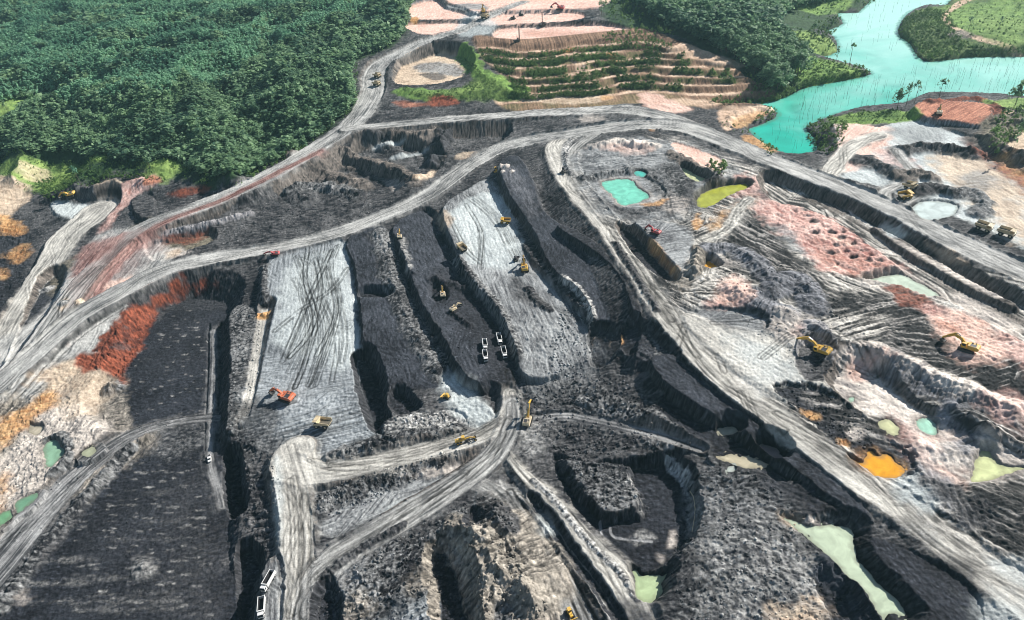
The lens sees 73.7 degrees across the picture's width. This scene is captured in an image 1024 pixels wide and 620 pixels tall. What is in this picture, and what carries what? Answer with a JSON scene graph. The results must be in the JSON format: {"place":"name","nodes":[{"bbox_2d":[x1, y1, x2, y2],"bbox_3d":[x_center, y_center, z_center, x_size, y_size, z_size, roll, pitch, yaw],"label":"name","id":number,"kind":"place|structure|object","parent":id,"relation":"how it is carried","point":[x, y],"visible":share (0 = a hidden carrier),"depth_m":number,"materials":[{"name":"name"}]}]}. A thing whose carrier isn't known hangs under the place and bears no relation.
{"place":"outdoors","nodes":[
{"label":"outdoors","id":0,"kind":"place"},
{"bbox_2d":[0,510,12,525],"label":"pond","id":1,"kind":"structure","parent":0,"point":[5,516],"depth_m":354.22,"materials":[{"name":"liquid"}]},
{"bbox_2d":[15,493,37,512],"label":"pond","id":2,"kind":"structure","parent":0,"point":[21,504],"depth_m":361.03,"materials":[{"name":"liquid"}]},
{"bbox_2d":[29,424,43,434],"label":"pond","id":3,"kind":"structure","parent":0,"point":[35,430],"depth_m":405.28,"materials":[{"name":"liquid"}]},
{"bbox_2d":[43,440,64,467],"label":"pond","id":4,"kind":"structure","parent":0,"point":[53,450],"depth_m":388.68,"materials":[{"name":"liquid"}]},
{"bbox_2d":[82,445,95,456],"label":"pond","id":5,"kind":"structure","parent":0,"point":[90,451],"depth_m":386.74,"materials":[{"name":"liquid"}]},
{"bbox_2d":[0,0,1023,619],"bbox_3d":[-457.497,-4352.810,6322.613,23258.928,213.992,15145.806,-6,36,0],"label":"ground","id":6,"kind":"structure","parent":0,"point":[350,352],"depth_m":399.74,"materials":[{"name":"black soil"}]},
{"bbox_2d":[58,190,74,198],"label":"excavator","id":7,"kind":"object","parent":6,"relation":"on","point":[69,194],"visible":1,"depth_m":639.87,"materials":[{"name":"metal"}]},
{"bbox_2d":[141,152,151,166],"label":"broadleaf tree","id":8,"kind":"object","parent":6,"relation":"on","point":[146,158],"visible":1,"depth_m":638.99,"materials":[{"name":"green plant"}]},
{"bbox_2d":[0,54,358,166],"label":"forest","id":9,"kind":"object","parent":6,"relation":"on","point":[189,114],"visible":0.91,"depth_m":721.12,"materials":[{"name":"green plant"}]},
{"bbox_2d":[0,0,411,176],"bbox_3d":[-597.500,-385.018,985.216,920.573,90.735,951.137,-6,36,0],"label":"undergrowth","id":10,"kind":"object","parent":6,"relation":"on","point":[125,151],"visible":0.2,"depth_m":723.95,"materials":[{"name":"green plant"}]},
{"bbox_2d":[0,0,413,110],"bbox_3d":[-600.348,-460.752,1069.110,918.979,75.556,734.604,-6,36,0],"label":"forest","id":11,"kind":"object","parent":6,"relation":"on","point":[374,29],"visible":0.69,"depth_m":882.10,"materials":[{"name":"green plant"}]},
{"bbox_2d":[253,158,261,168],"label":"broadleaf tree","id":12,"kind":"object","parent":6,"relation":"on","point":[257,161],"visible":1,"depth_m":627.29,"materials":[{"name":"green plant"}]},
{"bbox_2d":[256,595,265,619],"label":"tipper truck","id":13,"kind":"object","parent":6,"relation":"on","point":[261,603],"visible":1,"depth_m":291.70,"materials":[{"name":"white paint"}]},
{"bbox_2d":[259,151,272,159],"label":"broadleaf tree","id":14,"kind":"object","parent":6,"relation":"on","point":[266,155],"visible":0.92,"depth_m":634.89,"materials":[{"name":"green plant"}]},
{"bbox_2d":[260,569,275,592],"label":"tipper truck","id":15,"kind":"object","parent":6,"relation":"on","point":[268,578],"visible":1,"depth_m":301.73,"materials":[{"name":"white paint"}]},
{"bbox_2d":[268,149,280,162],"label":"broadleaf tree","id":16,"kind":"object","parent":6,"relation":"on","point":[274,154],"visible":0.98,"depth_m":634.39,"materials":[{"name":"green plant"}]},
{"bbox_2d":[268,387,295,403],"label":"excavator","id":17,"kind":"object","parent":6,"relation":"on","point":[287,397],"visible":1,"depth_m":397.31,"materials":[{"name":"metal"}]},
{"bbox_2d":[312,415,331,429],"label":"dump truck","id":18,"kind":"object","parent":6,"relation":"on","point":[324,422],"visible":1,"depth_m":375.72,"materials":[{"name":"beige paint"}]},
{"bbox_2d":[397,229,402,238],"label":"excavator","id":19,"kind":"object","parent":6,"relation":"on","point":[399,234],"visible":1,"depth_m":514.33,"materials":[{"name":"metal"}]},
{"bbox_2d":[0,146,876,619],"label":"rubble","id":20,"kind":"object","parent":6,"relation":"on","point":[376,482],"visible":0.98,"depth_m":331.35,"materials":[{"name":"grey stone"}]},
{"bbox_2d":[440,285,445,297],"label":"excavator","id":21,"kind":"object","parent":6,"relation":"on","point":[442,293],"visible":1,"depth_m":454.59,"materials":[{"name":"metal"}]},
{"bbox_2d":[440,393,450,399],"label":"bulldozer","id":22,"kind":"object","parent":6,"relation":"on","point":[447,396],"visible":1,"depth_m":380.54,"materials":[{"name":"metal"}]},
{"bbox_2d":[449,302,462,311],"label":"excavator","id":23,"kind":"object","parent":6,"relation":"on","point":[454,308],"visible":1,"depth_m":437.31,"materials":[{"name":"metal"}]},
{"bbox_2d":[456,241,466,252],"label":"dump truck","id":24,"kind":"object","parent":6,"relation":"on","point":[461,246],"visible":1,"depth_m":486.74,"materials":[{"name":"beige paint"}]},
{"bbox_2d":[482,349,487,361],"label":"tipper truck","id":25,"kind":"object","parent":6,"relation":"on","point":[485,354],"visible":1,"depth_m":398.11,"materials":[{"name":"white paint"}]},
{"bbox_2d":[482,338,487,348],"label":"tipper truck","id":26,"kind":"object","parent":6,"relation":"on","point":[484,343],"visible":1,"depth_m":406.95,"materials":[{"name":"white paint"}]},
{"bbox_2d":[496,332,501,344],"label":"tipper truck","id":27,"kind":"object","parent":6,"relation":"on","point":[499,338],"visible":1,"depth_m":410.55,"materials":[{"name":"white paint"}]},
{"bbox_2d":[500,345,507,358],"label":"tipper truck","id":28,"kind":"object","parent":6,"relation":"on","point":[504,352],"visible":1,"depth_m":400.59,"materials":[{"name":"white paint"}]},
{"bbox_2d":[500,217,510,224],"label":"dump truck","id":29,"kind":"object","parent":6,"relation":"on","point":[507,220],"visible":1,"depth_m":511.93,"materials":[{"name":"yellow paint"}]},
{"bbox_2d":[0,0,1023,199],"bbox_3d":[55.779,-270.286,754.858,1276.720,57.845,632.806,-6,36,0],"label":"shrubbery","id":30,"kind":"object","parent":6,"relation":"on","point":[788,91],"visible":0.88,"depth_m":711.78,"materials":[{"name":"green plant"}]},
{"bbox_2d":[521,255,528,272],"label":"excavator","id":31,"kind":"object","parent":6,"relation":"on","point":[524,267],"visible":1,"depth_m":459.95,"materials":[{"name":"metal"}]},
{"bbox_2d":[550,2,564,10],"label":"excavator","id":32,"kind":"object","parent":6,"relation":"on","point":[561,7],"visible":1,"depth_m":876.75,"materials":[{"name":"metal"}]},
{"bbox_2d":[644,224,661,235],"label":"excavator","id":33,"kind":"object","parent":6,"relation":"on","point":[655,232],"visible":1,"depth_m":454.52,"materials":[{"name":"metal"}]},
{"bbox_2d":[710,27,722,48],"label":"jungle tree","id":34,"kind":"object","parent":6,"relation":"on","point":[716,31],"visible":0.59,"depth_m":729.87,"materials":[{"name":"green plant"}]},
{"bbox_2d":[715,31,726,51],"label":"jungle tree","id":35,"kind":"object","parent":6,"relation":"on","point":[721,40],"visible":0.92,"depth_m":721.70,"materials":[{"name":"green plant"}]},
{"bbox_2d":[715,30,726,49],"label":"jungle tree","id":36,"kind":"object","parent":6,"relation":"on","point":[722,36],"visible":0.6,"depth_m":723.05,"materials":[{"name":"green plant"}]},
{"bbox_2d":[719,159,727,168],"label":"broadleaf tree","id":37,"kind":"object","parent":6,"relation":"on","point":[724,164],"visible":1,"depth_m":519.40,"materials":[{"name":"green plant"}]},
{"bbox_2d":[711,29,740,46],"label":"jungle tree","id":38,"kind":"object","parent":6,"relation":"on","point":[727,31],"visible":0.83,"depth_m":721.97,"materials":[{"name":"green plant"}]},
{"bbox_2d":[718,29,733,51],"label":"jungle tree","id":39,"kind":"object","parent":6,"relation":"on","point":[729,34],"visible":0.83,"depth_m":720.72,"materials":[{"name":"green plant"}]},
{"bbox_2d":[632,0,824,44],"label":"jungle","id":40,"kind":"object","parent":6,"relation":"on","point":[703,19],"visible":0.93,"depth_m":774.62,"materials":[{"name":"green plant"}]},
{"bbox_2d":[727,34,742,56],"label":"jungle tree","id":41,"kind":"object","parent":6,"relation":"on","point":[731,45],"visible":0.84,"depth_m":714.22,"materials":[{"name":"green plant"}]},
{"bbox_2d":[731,46,749,63],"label":"jungle tree","id":42,"kind":"object","parent":6,"relation":"on","point":[740,49],"visible":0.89,"depth_m":700.64,"materials":[{"name":"green plant"}]},
{"bbox_2d":[732,31,750,42],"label":"jungle tree","id":43,"kind":"object","parent":6,"relation":"on","point":[743,33],"visible":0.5,"depth_m":715.59,"materials":[{"name":"green plant"}]},
{"bbox_2d":[735,36,748,49],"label":"jungle tree","id":44,"kind":"object","parent":6,"relation":"on","point":[739,42],"visible":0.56,"depth_m":709.30,"materials":[{"name":"green plant"}]},
{"bbox_2d":[735,42,750,58],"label":"jungle tree","id":45,"kind":"object","parent":6,"relation":"on","point":[745,48],"visible":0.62,"depth_m":701.53,"materials":[{"name":"green plant"}]},
{"bbox_2d":[740,51,763,73],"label":"jungle tree","id":46,"kind":"object","parent":6,"relation":"on","point":[754,59],"visible":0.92,"depth_m":685.46,"materials":[{"name":"green plant"}]},
{"bbox_2d":[743,35,760,46],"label":"jungle tree","id":47,"kind":"object","parent":6,"relation":"on","point":[751,40],"visible":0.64,"depth_m":709.54,"materials":[{"name":"green plant"}]},
{"bbox_2d":[746,47,758,68],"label":"jungle tree","id":48,"kind":"object","parent":6,"relation":"on","point":[756,49],"visible":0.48,"depth_m":690.22,"materials":[{"name":"green plant"}]},
{"bbox_2d":[748,44,771,52],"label":"jungle tree","id":49,"kind":"object","parent":6,"relation":"on","point":[763,47],"visible":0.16,"depth_m":694.11,"materials":[{"name":"green plant"}]},
{"bbox_2d":[755,29,766,38],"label":"jungle tree","id":50,"kind":"object","parent":6,"relation":"on","point":[760,32],"visible":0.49,"depth_m":719.21,"materials":[{"name":"green plant"}]},
{"bbox_2d":[756,50,768,68],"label":"jungle tree","id":51,"kind":"object","parent":6,"relation":"on","point":[763,57],"visible":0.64,"depth_m":682.50,"materials":[{"name":"green plant"}]},
{"bbox_2d":[757,61,771,83],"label":"jungle tree","id":52,"kind":"object","parent":6,"relation":"on","point":[768,64],"visible":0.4,"depth_m":667.47,"materials":[{"name":"green plant"}]},
{"bbox_2d":[756,54,774,68],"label":"jungle tree","id":53,"kind":"object","parent":6,"relation":"on","point":[765,59],"visible":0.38,"depth_m":678.88,"materials":[{"name":"green plant"}]},
{"bbox_2d":[760,39,783,52],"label":"jungle tree","id":54,"kind":"object","parent":6,"relation":"on","point":[768,41],"visible":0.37,"depth_m":699.73,"materials":[{"name":"green plant"}]},
{"bbox_2d":[765,71,780,86],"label":"jungle tree","id":55,"kind":"object","parent":6,"relation":"on","point":[772,76],"visible":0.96,"depth_m":656.64,"materials":[{"name":"green plant"}]},
{"bbox_2d":[764,57,781,65],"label":"jungle tree","id":56,"kind":"object","parent":6,"relation":"on","point":[773,60],"visible":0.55,"depth_m":670.46,"materials":[{"name":"green plant"}]},
{"bbox_2d":[762,64,784,78],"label":"jungle tree","id":57,"kind":"object","parent":6,"relation":"on","point":[769,69],"visible":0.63,"depth_m":659.60,"materials":[{"name":"green plant"}]},
{"bbox_2d":[762,66,784,87],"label":"jungle tree","id":58,"kind":"object","parent":6,"relation":"on","point":[775,68],"visible":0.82,"depth_m":657.36,"materials":[{"name":"green plant"}]},
{"bbox_2d":[772,42,780,54],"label":"jungle tree","id":59,"kind":"object","parent":6,"relation":"on","point":[776,44],"visible":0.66,"depth_m":694.96,"materials":[{"name":"green plant"}]},
{"bbox_2d":[768,69,789,89],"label":"jungle tree","id":60,"kind":"object","parent":6,"relation":"on","point":[782,81],"visible":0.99,"depth_m":656.44,"materials":[{"name":"green plant"}]},
{"bbox_2d":[773,61,791,79],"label":"jungle tree","id":61,"kind":"object","parent":6,"relation":"on","point":[787,75],"visible":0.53,"depth_m":660.14,"materials":[{"name":"green plant"}]},
{"bbox_2d":[781,43,788,52],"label":"jungle tree","id":62,"kind":"object","parent":6,"relation":"on","point":[785,48],"visible":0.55,"depth_m":693.52,"materials":[{"name":"green plant"}]},
{"bbox_2d":[780,64,791,80],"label":"jungle tree","id":63,"kind":"object","parent":6,"relation":"on","point":[784,66],"visible":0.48,"depth_m":662.24,"materials":[{"name":"green plant"}]},
{"bbox_2d":[778,57,794,70],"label":"jungle tree","id":64,"kind":"object","parent":6,"relation":"on","point":[781,58],"visible":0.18,"depth_m":675.32,"materials":[{"name":"green plant"}]},
{"bbox_2d":[790,56,804,71],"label":"jungle tree","id":65,"kind":"object","parent":6,"relation":"on","point":[796,61],"visible":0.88,"depth_m":677.42,"materials":[{"name":"green plant"}]},
{"bbox_2d":[789,52,817,74],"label":"jungle tree","id":66,"kind":"object","parent":6,"relation":"on","point":[802,54],"visible":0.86,"depth_m":676.69,"materials":[{"name":"green plant"}]},
{"bbox_2d":[797,56,812,73],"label":"jungle tree","id":67,"kind":"object","parent":6,"relation":"on","point":[802,62],"visible":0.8,"depth_m":678.87,"materials":[{"name":"green plant"}]},
{"bbox_2d":[801,49,811,71],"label":"jungle tree","id":68,"kind":"object","parent":6,"relation":"on","point":[805,51],"visible":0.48,"depth_m":679.44,"materials":[{"name":"green plant"}]},
{"bbox_2d":[799,40,813,52],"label":"jungle tree","id":69,"kind":"object","parent":6,"relation":"on","point":[804,46],"visible":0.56,"depth_m":700.58,"materials":[{"name":"green plant"}]},
{"bbox_2d":[796,336,832,357],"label":"excavator","id":70,"kind":"object","parent":6,"relation":"on","point":[822,351],"visible":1,"depth_m":350.29,"materials":[{"name":"metal"}]},
{"bbox_2d":[892,88,908,106],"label":"broadleaf tree","id":71,"kind":"object","parent":6,"relation":"on","point":[900,94],"visible":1,"depth_m":593.69,"materials":[{"name":"green plant"}]},
{"bbox_2d":[906,82,913,104],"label":"spreading tree","id":72,"kind":"object","parent":6,"relation":"on","point":[911,86],"visible":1,"depth_m":593.09,"materials":[{"name":"green plant"}]},
{"bbox_2d":[914,80,921,102],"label":"spreading tree","id":73,"kind":"object","parent":6,"relation":"on","point":[919,82],"visible":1,"depth_m":595.01,"materials":[{"name":"green plant"}]},
{"bbox_2d":[935,104,942,115],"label":"excavator","id":74,"kind":"object","parent":6,"relation":"on","point":[939,111],"visible":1,"depth_m":558.28,"materials":[{"name":"metal"}]},
{"bbox_2d":[937,77,949,96],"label":"spreading tree","id":75,"kind":"object","parent":6,"relation":"on","point":[945,81],"visible":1,"depth_m":603.49,"materials":[{"name":"green plant"}]},
{"bbox_2d":[940,332,980,354],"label":"excavator","id":76,"kind":"object","parent":6,"relation":"on","point":[969,347],"visible":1,"depth_m":341.85,"materials":[{"name":"metal"}]},
{"bbox_2d":[975,219,994,232],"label":"dump truck","id":77,"kind":"object","parent":6,"relation":"on","point":[988,227],"visible":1,"depth_m":423.64,"materials":[{"name":"beige paint"}]},
{"bbox_2d":[997,225,1017,238],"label":"dump truck","id":78,"kind":"object","parent":6,"relation":"on","point":[1010,232],"visible":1,"depth_m":416.24,"materials":[{"name":"beige paint"}]},
{"bbox_2d":[1007,79,1023,104],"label":"broadleaf tree","id":79,"kind":"object","parent":6,"relation":"on","point":[1019,92],"visible":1,"depth_m":567.97,"materials":[{"name":"green plant"}]},
{"bbox_2d":[0,0,1023,619],"bbox_3d":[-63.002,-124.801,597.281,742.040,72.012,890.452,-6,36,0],"label":"haul road","id":80,"kind":"structure","parent":0,"point":[54,346],"depth_m":406.06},
{"bbox_2d":[263,250,279,256],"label":"excavator","id":81,"kind":"object","parent":80,"relation":"on","point":[275,253],"visible":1,"depth_m":521.16,"materials":[{"name":"metal"}]},
{"bbox_2d":[372,80,380,86],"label":"dump truck","id":82,"kind":"object","parent":80,"relation":"on","point":[376,82],"visible":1,"depth_m":758.48,"materials":[{"name":"beige paint"}]},
{"bbox_2d":[372,72,381,77],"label":"dump truck","id":83,"kind":"object","parent":80,"relation":"on","point":[377,74],"visible":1,"depth_m":778.67,"materials":[{"name":"beige paint"}]},
{"bbox_2d":[455,435,476,445],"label":"motor grader","id":84,"kind":"object","parent":80,"relation":"on","point":[460,440],"visible":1,"depth_m":352.13,"materials":[{"name":"yellow paint"}]},
{"bbox_2d":[480,13,488,18],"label":"dump truck","id":85,"kind":"object","parent":80,"relation":"on","point":[485,15],"visible":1,"depth_m":885.77,"materials":[{"name":"beige paint"}]},
{"bbox_2d":[522,399,533,426],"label":"excavator","id":86,"kind":"object","parent":80,"relation":"on","point":[527,419],"visible":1,"depth_m":356.79,"materials":[{"name":"metal"}]},
{"bbox_2d":[564,606,577,619],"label":"bulldozer","id":87,"kind":"object","parent":80,"relation":"on","point":[569,611],"visible":1,"depth_m":273.00,"materials":[{"name":"metal"}]},
{"bbox_2d":[898,189,914,199],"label":"dump truck","id":88,"kind":"object","parent":80,"relation":"on","point":[904,194],"visible":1,"depth_m":463.10,"materials":[{"name":"yellow paint"}]},
{"bbox_2d":[902,180,917,190],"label":"dump truck","id":89,"kind":"object","parent":80,"relation":"on","point":[912,185],"visible":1,"depth_m":469.96,"materials":[{"name":"beige paint"}]},
{"bbox_2d":[602,179,648,205],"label":"pond","id":90,"kind":"structure","parent":0,"point":[623,192],"depth_m":516.91,"materials":[{"name":"liquid"}]},
{"bbox_2d":[634,171,646,176],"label":"pond","id":91,"kind":"structure","parent":0,"point":[639,173],"depth_m":537.72,"materials":[{"name":"liquid"}]},
{"bbox_2d":[632,570,666,602],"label":"pond","id":92,"kind":"structure","parent":0,"point":[648,588],"depth_m":282.92,"materials":[{"name":"liquid"}]},
{"bbox_2d":[682,168,704,181],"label":"pond","id":93,"kind":"structure","parent":0,"point":[690,174],"depth_m":529.14,"materials":[{"name":"liquid"}]},
{"bbox_2d":[704,261,716,267],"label":"pond","id":94,"kind":"structure","parent":0,"point":[709,264],"depth_m":430.04,"materials":[{"name":"liquid"}]},
{"bbox_2d":[697,184,748,207],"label":"pond","id":95,"kind":"structure","parent":0,"point":[711,197],"depth_m":502.93,"materials":[{"name":"liquid"}]},
{"bbox_2d":[716,427,737,438],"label":"pond","id":96,"kind":"structure","parent":0,"point":[724,431],"depth_m":330.09,"materials":[{"name":"liquid"}]},
{"bbox_2d":[725,463,736,473],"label":"pond","id":97,"kind":"structure","parent":0,"point":[730,468],"depth_m":311.29,"materials":[{"name":"liquid"}]},
{"bbox_2d":[716,451,767,469],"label":"pond","id":98,"kind":"structure","parent":0,"point":[747,462],"depth_m":314.56,"materials":[{"name":"liquid"}]},
{"bbox_2d":[759,444,781,457],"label":"pond","id":99,"kind":"structure","parent":0,"point":[772,451],"depth_m":317.77,"materials":[{"name":"liquid"}]},
{"bbox_2d":[784,518,906,619],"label":"pond","id":100,"kind":"structure","parent":0,"point":[835,544],"depth_m":271.84,"materials":[{"name":"liquid"}]},
{"bbox_2d":[852,451,907,477],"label":"pond","id":101,"kind":"structure","parent":0,"point":[884,466],"depth_m":300.66,"materials":[{"name":"liquid"}]},
{"bbox_2d":[749,0,1023,153],"bbox_3d":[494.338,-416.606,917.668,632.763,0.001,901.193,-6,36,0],"label":"lake","id":102,"kind":"structure","parent":0,"point":[878,57],"depth_m":674.66,"materials":[{"name":"liquid"}]},
{"bbox_2d":[878,419,899,435],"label":"pond","id":103,"kind":"structure","parent":0,"point":[890,427],"depth_m":316.14,"materials":[{"name":"liquid"}]},
{"bbox_2d":[871,274,938,295],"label":"pond","id":104,"kind":"structure","parent":0,"point":[906,282],"depth_m":401.04,"materials":[{"name":"liquid"}]},
{"bbox_2d":[916,418,936,434],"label":"pond","id":105,"kind":"structure","parent":0,"point":[926,425],"depth_m":315.15,"materials":[{"name":"liquid"}]},
{"bbox_2d":[912,201,957,219],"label":"pond","id":106,"kind":"structure","parent":0,"point":[931,210],"depth_m":451.96,"materials":[{"name":"liquid"}]},
{"bbox_2d":[971,451,1023,481],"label":"pond","id":107,"kind":"structure","parent":0,"point":[988,467],"depth_m":292.96,"materials":[{"name":"liquid"}]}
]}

